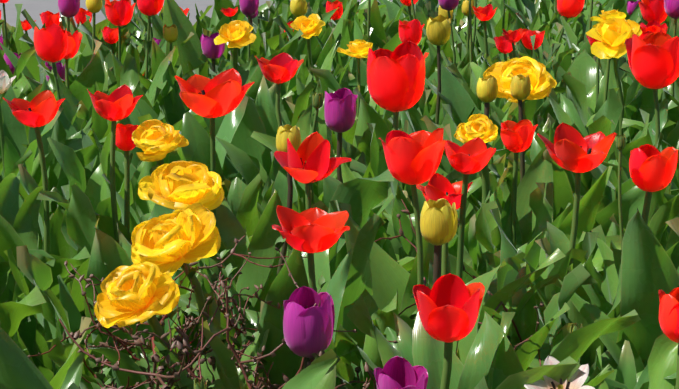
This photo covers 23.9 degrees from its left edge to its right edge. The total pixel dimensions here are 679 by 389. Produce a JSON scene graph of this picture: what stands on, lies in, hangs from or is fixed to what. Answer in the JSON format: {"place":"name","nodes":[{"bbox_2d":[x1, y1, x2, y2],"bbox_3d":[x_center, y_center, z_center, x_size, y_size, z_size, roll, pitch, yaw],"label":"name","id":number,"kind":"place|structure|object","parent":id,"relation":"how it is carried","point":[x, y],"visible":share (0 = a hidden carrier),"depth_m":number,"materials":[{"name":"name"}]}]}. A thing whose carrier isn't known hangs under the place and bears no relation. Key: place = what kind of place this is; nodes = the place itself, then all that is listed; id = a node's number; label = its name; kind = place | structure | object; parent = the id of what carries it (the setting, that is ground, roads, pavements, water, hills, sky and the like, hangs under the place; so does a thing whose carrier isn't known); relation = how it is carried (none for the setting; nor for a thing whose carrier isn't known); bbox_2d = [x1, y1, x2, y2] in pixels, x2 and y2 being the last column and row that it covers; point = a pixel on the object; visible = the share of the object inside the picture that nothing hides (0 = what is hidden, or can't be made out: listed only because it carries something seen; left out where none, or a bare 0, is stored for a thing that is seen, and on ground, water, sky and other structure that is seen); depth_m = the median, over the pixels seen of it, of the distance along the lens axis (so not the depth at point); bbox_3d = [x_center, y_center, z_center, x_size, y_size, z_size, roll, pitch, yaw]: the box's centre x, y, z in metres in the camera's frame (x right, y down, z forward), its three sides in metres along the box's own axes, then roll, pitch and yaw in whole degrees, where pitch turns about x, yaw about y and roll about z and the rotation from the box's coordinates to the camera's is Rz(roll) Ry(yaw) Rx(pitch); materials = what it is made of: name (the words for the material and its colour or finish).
{"place":"outdoors","nodes":[
{"label":"outdoors","id":0,"kind":"place"},
{"bbox_2d":[0,0,392,41],"bbox_3d":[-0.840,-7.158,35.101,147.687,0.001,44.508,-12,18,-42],"label":"paving","id":1,"kind":"structure","parent":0,"point":[35,9],"depth_m":8.23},
{"bbox_2d":[28,199,543,388],"bbox_3d":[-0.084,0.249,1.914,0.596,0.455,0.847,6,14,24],"label":"shrub twigs","id":2,"kind":"object","parent":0,"point":[170,376],"visible":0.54,"depth_m":1.80,"materials":[{"name":"brown plant"}]},
{"bbox_2d":[23,236,458,388],"bbox_3d":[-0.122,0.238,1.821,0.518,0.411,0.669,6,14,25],"label":"shrub leaflets","id":3,"kind":"object","parent":2,"relation":"attached to","point":[142,364],"visible":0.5,"depth_m":1.79,"materials":[{"name":"leaf"}]},
{"bbox_2d":[0,0,678,388],"bbox_3d":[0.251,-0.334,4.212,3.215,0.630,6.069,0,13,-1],"label":"tulip","id":4,"kind":"object","parent":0,"point":[606,290],"depth_m":2.42,"materials":[{"name":"plant"}]},
{"bbox_2d":[26,90,591,388],"bbox_3d":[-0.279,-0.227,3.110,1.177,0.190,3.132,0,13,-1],"label":"tulip stamens","id":5,"kind":"object","parent":4,"relation":"in","point":[560,386],"visible":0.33,"depth_m":1.97,"materials":[{"name":"plant"}]},
{"bbox_2d":[0,0,678,388],"bbox_3d":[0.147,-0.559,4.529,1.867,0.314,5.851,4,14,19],"label":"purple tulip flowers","id":6,"kind":"object","parent":4,"relation":"on","point":[308,330],"visible":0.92,"depth_m":1.68,"materials":[{"name":"purple plant"}]},
{"bbox_2d":[86,0,625,388],"bbox_3d":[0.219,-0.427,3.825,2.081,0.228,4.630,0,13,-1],"label":"tulip buds","id":7,"kind":"object","parent":4,"relation":"on","point":[438,221],"visible":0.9,"depth_m":2.69,"materials":[{"name":"yellow plant"}]},
{"bbox_2d":[94,9,641,327],"bbox_3d":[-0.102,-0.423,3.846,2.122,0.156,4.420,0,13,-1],"label":"yellow flowers","id":8,"kind":"object","parent":4,"relation":"on","point":[144,287],"visible":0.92,"depth_m":2.10,"materials":[{"name":"yellow plant"}]}
]}

